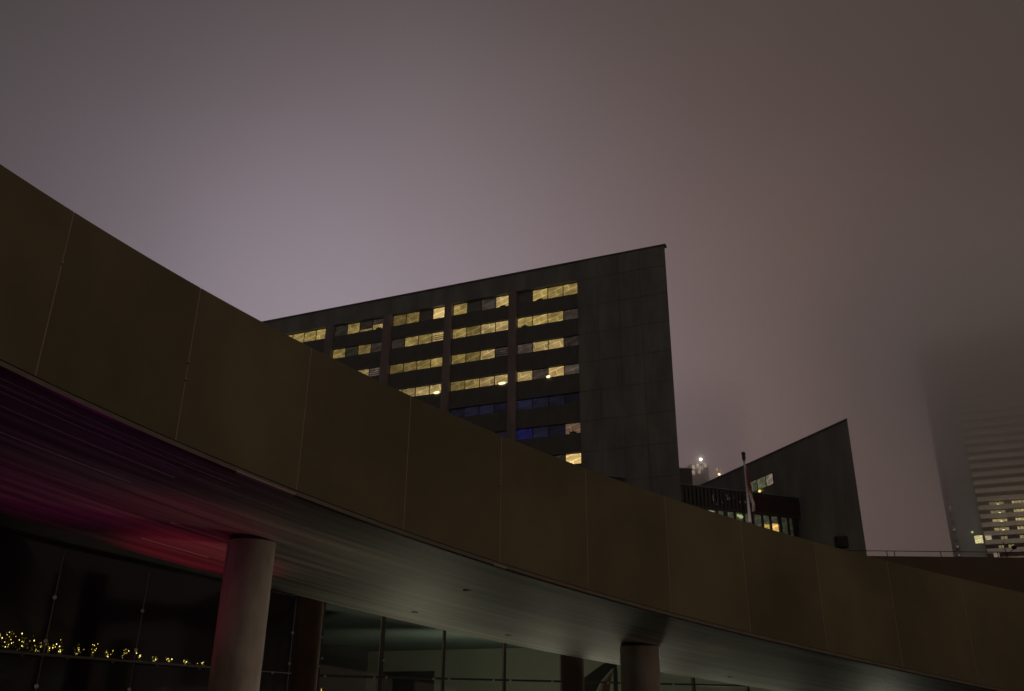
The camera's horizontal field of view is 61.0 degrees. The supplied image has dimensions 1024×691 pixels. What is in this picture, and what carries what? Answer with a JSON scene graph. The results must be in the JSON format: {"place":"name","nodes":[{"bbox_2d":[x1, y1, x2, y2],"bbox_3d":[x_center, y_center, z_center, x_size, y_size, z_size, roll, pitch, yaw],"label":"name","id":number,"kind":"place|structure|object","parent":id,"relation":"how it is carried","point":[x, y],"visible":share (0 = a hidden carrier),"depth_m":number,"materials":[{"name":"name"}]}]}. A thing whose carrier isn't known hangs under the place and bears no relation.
{"place":"outdoors","nodes":[
{"label":"outdoors","id":0,"kind":"place"},
{"bbox_2d":[0,0,1023,556],"label":"sky","id":1,"kind":"structure","parent":0,"point":[832,189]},
{"bbox_2d":[297,596,773,690],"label":"lobby building","id":2,"kind":"structure","parent":0,"point":[362,651],"depth_m":39.87,"materials":[{"name":"green glass"},{"name":"concrete"},{"name":"dark metal"}]},
{"bbox_2d":[385,674,431,690],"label":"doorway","id":3,"kind":"structure","parent":2,"relation":"in","point":[390,684],"depth_m":45.07,"materials":[{"name":"black glass"}]},
{"bbox_2d":[687,458,708,484],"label":"tower","id":4,"kind":"structure","parent":0,"point":[700,474],"depth_m":328.96,"materials":[{"name":"grey"}]},
{"bbox_2d":[917,329,1023,556],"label":"fog tower","id":5,"kind":"structure","parent":0,"point":[973,388],"depth_m":272.38,"materials":[{"name":"concrete"}]},
{"bbox_2d":[974,535,983,543],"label":"window","id":6,"kind":"structure","parent":5,"relation":"in","point":[978,539],"depth_m":261.93,"materials":[{"name":"glass"}]},
{"bbox_2d":[985,535,991,539],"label":"window","id":7,"kind":"structure","parent":5,"relation":"in","point":[986,537],"depth_m":261.07,"materials":[{"name":"glass"}]},
{"bbox_2d":[988,501,1003,504],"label":"window","id":8,"kind":"structure","parent":5,"relation":"in","point":[1000,502],"depth_m":264.31,"materials":[{"name":"glass"}]},
{"bbox_2d":[990,510,1005,512],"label":"window","id":9,"kind":"structure","parent":5,"relation":"in","point":[994,511],"depth_m":263.21,"materials":[{"name":"glass"}]},
{"bbox_2d":[992,518,1007,521],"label":"window","id":10,"kind":"structure","parent":5,"relation":"in","point":[1004,519],"depth_m":262.25,"materials":[{"name":"glass"}]},
{"bbox_2d":[994,527,1009,530],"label":"window","id":11,"kind":"structure","parent":5,"relation":"in","point":[999,528],"depth_m":261.26,"materials":[{"name":"glass"}]},
{"bbox_2d":[1012,500,1023,502],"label":"window","id":12,"kind":"structure","parent":5,"relation":"in","point":[1014,501],"depth_m":262.06,"materials":[{"name":"glass"}]},
{"bbox_2d":[1003,542,1016,556],"bbox_3d":[15.309,6.275,26.637,0.382,0.501,0.130,1,-23,0],"label":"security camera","id":13,"kind":"object","parent":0,"point":[1013,547],"visible":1,"depth_m":26.64,"materials":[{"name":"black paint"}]},
{"label":"plaza paving","id":14,"kind":"structure","parent":0,"visible":0},
{"bbox_2d":[0,513,322,690],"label":"glass front","id":15,"kind":"object","parent":14,"relation":"on","point":[68,591],"visible":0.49,"depth_m":16.37,"materials":[{"name":"tinted glass"},{"name":"dark metal"}]},
{"bbox_2d":[0,649,261,671],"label":"planter box","id":16,"kind":"object","parent":15,"relation":"attached to","point":[89,658],"visible":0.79,"depth_m":15.70,"materials":[{"name":"metal"}]},
{"bbox_2d":[1,631,21,649],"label":"lit shrub","id":17,"kind":"object","parent":16,"relation":"on","point":[6,643],"visible":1,"depth_m":13.96,"materials":[{"name":"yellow plant"}]},
{"bbox_2d":[15,631,29,650],"bbox_3d":[-8.033,4.865,14.283,0.261,0.325,0.149,1,-23,0],"label":"lit shrub","id":18,"kind":"object","parent":16,"relation":"on","point":[21,646],"visible":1,"depth_m":14.25,"materials":[{"name":"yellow plant"}]},
{"bbox_2d":[34,640,46,651],"bbox_3d":[-7.923,5.040,14.587,0.237,0.242,0.119,-6,-24,15],"label":"lit shrub","id":19,"kind":"object","parent":16,"relation":"on","point":[36,649],"visible":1,"depth_m":14.53,"materials":[{"name":"yellow plant"}]},
{"bbox_2d":[45,639,56,653],"bbox_3d":[-7.849,5.112,14.780,0.271,0.261,0.129,-8,-24,20],"label":"lit shrub","id":20,"kind":"object","parent":16,"relation":"on","point":[49,649],"visible":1,"depth_m":14.80,"materials":[{"name":"yellow plant"}]},
{"bbox_2d":[208,534,275,690],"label":"column","id":21,"kind":"structure","parent":14,"relation":"on","point":[238,646],"depth_m":12.74,"materials":[{"name":"concrete"}]},
{"bbox_2d":[0,164,1023,690],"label":"ramp","id":22,"kind":"structure","parent":21,"relation":"on","point":[148,406],"depth_m":13.02,"materials":[{"name":"paint"}]},
{"bbox_2d":[290,596,323,690],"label":"column","id":23,"kind":"structure","parent":14,"relation":"on","point":[305,665],"depth_m":17.56,"materials":[{"name":"grey concrete"}]},
{"bbox_2d":[561,654,583,690],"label":"column","id":24,"kind":"structure","parent":14,"relation":"on","point":[572,673],"depth_m":21.60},
{"bbox_2d":[620,642,660,690],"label":"column","id":25,"kind":"structure","parent":14,"relation":"on","point":[640,666],"depth_m":17.50,"materials":[{"name":"concrete"}]},
{"bbox_2d":[741,452,751,523],"bbox_3d":[15.816,15.665,56.200,0.300,18.130,0.300,1,-23,0],"label":"flagpole","id":26,"kind":"object","parent":14,"relation":"on","point":[743,454],"visible":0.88,"depth_m":58.64,"materials":[{"name":"grey metal"}]},
{"bbox_2d":[746,466,754,511],"bbox_3d":[16.079,9.618,58.610,0.342,3.150,0.312,1,-23,0],"label":"flag","id":27,"kind":"object","parent":26,"relation":"attached to","point":[751,497],"visible":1,"depth_m":58.44,"materials":[{"name":"fabric"}]},
{"bbox_2d":[870,556,1023,592],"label":"raised walkway","id":28,"kind":"structure","parent":14,"relation":"on","point":[1005,572],"depth_m":26.25,"materials":[{"name":"concrete"}]},
{"bbox_2d":[834,536,848,549],"bbox_3d":[10.010,6.071,26.356,0.360,0.560,0.255,1,-23,0],"label":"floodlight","id":29,"kind":"object","parent":28,"relation":"on","point":[840,542],"visible":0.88,"depth_m":26.29,"materials":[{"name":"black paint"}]},
{"bbox_2d":[847,550,1023,556],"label":"railing","id":30,"kind":"object","parent":28,"relation":"on","point":[933,551],"visible":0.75,"depth_m":26.62,"materials":[{"name":"metal"}]},
{"label":"ground","id":31,"kind":"structure","parent":0,"visible":0},
{"bbox_2d":[262,244,681,595],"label":"office block","id":32,"kind":"structure","parent":31,"relation":"on","point":[570,362],"depth_m":85.15,"materials":[{"name":"concrete"}]},
{"bbox_2d":[288,328,325,341],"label":"window","id":33,"kind":"structure","parent":32,"relation":"in","point":[316,334],"depth_m":98.52,"materials":[{"name":"glass"}]},
{"bbox_2d":[332,342,381,358],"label":"window","id":34,"kind":"structure","parent":32,"relation":"in","point":[372,347],"depth_m":95.03,"materials":[{"name":"glass"}]},
{"bbox_2d":[334,318,382,336],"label":"window","id":35,"kind":"structure","parent":32,"relation":"in","point":[354,327],"depth_m":96.26,"materials":[{"name":"glass"}]},
{"bbox_2d":[357,367,379,376],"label":"window","id":36,"kind":"structure","parent":32,"relation":"in","point":[371,372],"depth_m":93.14,"materials":[{"name":"glass"}]},
{"bbox_2d":[389,357,441,373],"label":"window","id":37,"kind":"structure","parent":32,"relation":"in","point":[433,362],"depth_m":91.14,"materials":[{"name":"glass"}]},
{"bbox_2d":[391,331,442,348],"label":"window","id":38,"kind":"structure","parent":32,"relation":"in","point":[436,336],"depth_m":92.26,"materials":[{"name":"glass"}]},
{"bbox_2d":[393,307,444,325],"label":"window","id":39,"kind":"structure","parent":32,"relation":"in","point":[434,313],"depth_m":93.33,"materials":[{"name":"glass"}]},
{"bbox_2d":[399,383,440,396],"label":"window","id":40,"kind":"structure","parent":32,"relation":"in","point":[428,389],"depth_m":89.64,"materials":[{"name":"glass"}]},
{"bbox_2d":[449,402,506,417],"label":"window","id":41,"kind":"structure","parent":32,"relation":"in","point":[497,407],"depth_m":86.06,"materials":[{"name":"glass"}]},
{"bbox_2d":[450,374,507,390],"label":"window","id":42,"kind":"structure","parent":32,"relation":"in","point":[490,380],"depth_m":87.29,"materials":[{"name":"glass"}]},
{"bbox_2d":[451,346,507,363],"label":"window","id":43,"kind":"structure","parent":32,"relation":"in","point":[502,351],"depth_m":88.38,"materials":[{"name":"glass"}]},
{"bbox_2d":[452,320,507,338],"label":"window","id":44,"kind":"structure","parent":32,"relation":"in","point":[500,325],"depth_m":89.53,"materials":[{"name":"glass"}]},
{"bbox_2d":[453,295,507,314],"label":"window","id":45,"kind":"structure","parent":32,"relation":"in","point":[500,301],"depth_m":90.59,"materials":[{"name":"glass"}]},
{"bbox_2d":[495,431,506,436],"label":"window","id":46,"kind":"structure","parent":32,"relation":"in","point":[503,433],"depth_m":84.07,"materials":[{"name":"glass"}]},
{"bbox_2d":[518,282,576,303],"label":"window","id":47,"kind":"structure","parent":32,"relation":"in","point":[567,289],"depth_m":87.82,"materials":[{"name":"glass"}]},
{"bbox_2d":[517,308,577,327],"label":"window","id":48,"kind":"structure","parent":32,"relation":"in","point":[570,313],"depth_m":86.76,"materials":[{"name":"glass"}]},
{"bbox_2d":[517,335,578,353],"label":"window","id":49,"kind":"structure","parent":32,"relation":"in","point":[571,340],"depth_m":85.64,"materials":[{"name":"glass"}]},
{"bbox_2d":[517,363,578,381],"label":"window","id":50,"kind":"structure","parent":32,"relation":"in","point":[571,368],"depth_m":84.51,"materials":[{"name":"glass"}]},
{"bbox_2d":[517,392,579,409],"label":"window","id":51,"kind":"structure","parent":32,"relation":"in","point":[572,397],"depth_m":83.33,"materials":[{"name":"glass"}]},
{"bbox_2d":[517,422,579,439],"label":"window","id":52,"kind":"structure","parent":32,"relation":"in","point":[570,428],"depth_m":82.20,"materials":[{"name":"glass"}]},
{"bbox_2d":[553,453,580,463],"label":"window","id":53,"kind":"structure","parent":32,"relation":"in","point":[575,458],"depth_m":80.26,"materials":[{"name":"glass"}]},
{"bbox_2d":[679,468,692,484],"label":"penthouse","id":54,"kind":"object","parent":31,"relation":"on","point":[685,475],"visible":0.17,"depth_m":92.02,"materials":[{"name":"concrete"}]},
{"bbox_2d":[602,474,800,537],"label":"link wing","id":55,"kind":"structure","parent":31,"relation":"on","point":[779,513],"depth_m":80.99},
{"bbox_2d":[728,512,733,517],"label":"window","id":56,"kind":"structure","parent":55,"relation":"in","point":[730,514],"depth_m":80.15,"materials":[{"name":"black glass"}]},
{"bbox_2d":[736,513,742,520],"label":"window","id":57,"kind":"structure","parent":55,"relation":"in","point":[741,519],"depth_m":80.39,"materials":[{"name":"black"}]},
{"bbox_2d":[754,515,761,526],"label":"window","id":58,"kind":"structure","parent":55,"relation":"in","point":[757,518],"depth_m":81.06,"materials":[{"name":"black glass"}]},
{"bbox_2d":[763,516,769,524],"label":"window","id":59,"kind":"structure","parent":55,"relation":"in","point":[766,518],"depth_m":81.46,"materials":[{"name":"black glass"}]},
{"bbox_2d":[771,516,777,523],"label":"window","id":60,"kind":"structure","parent":55,"relation":"in","point":[774,519],"depth_m":81.80,"materials":[{"name":"black glass"}]},
{"bbox_2d":[772,524,778,531],"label":"window","id":61,"kind":"structure","parent":55,"relation":"in","point":[775,526],"depth_m":81.52,"materials":[{"name":"yellow glass"}]},
{"bbox_2d":[781,518,787,533],"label":"window","id":62,"kind":"structure","parent":55,"relation":"in","point":[784,521],"depth_m":82.04,"materials":[{"name":"black glass"}]},
{"bbox_2d":[789,518,793,535],"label":"window","id":63,"kind":"structure","parent":55,"relation":"in","point":[790,520],"depth_m":82.28,"materials":[{"name":"black glass"}]},
{"bbox_2d":[700,418,866,555],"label":"side block","id":64,"kind":"structure","parent":31,"relation":"on","point":[814,472],"depth_m":81.01,"materials":[{"name":"concrete"}]},
{"bbox_2d":[750,472,773,491],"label":"window","id":65,"kind":"structure","parent":64,"relation":"in","point":[765,481],"depth_m":89.59,"materials":[{"name":"glass"}]}
]}

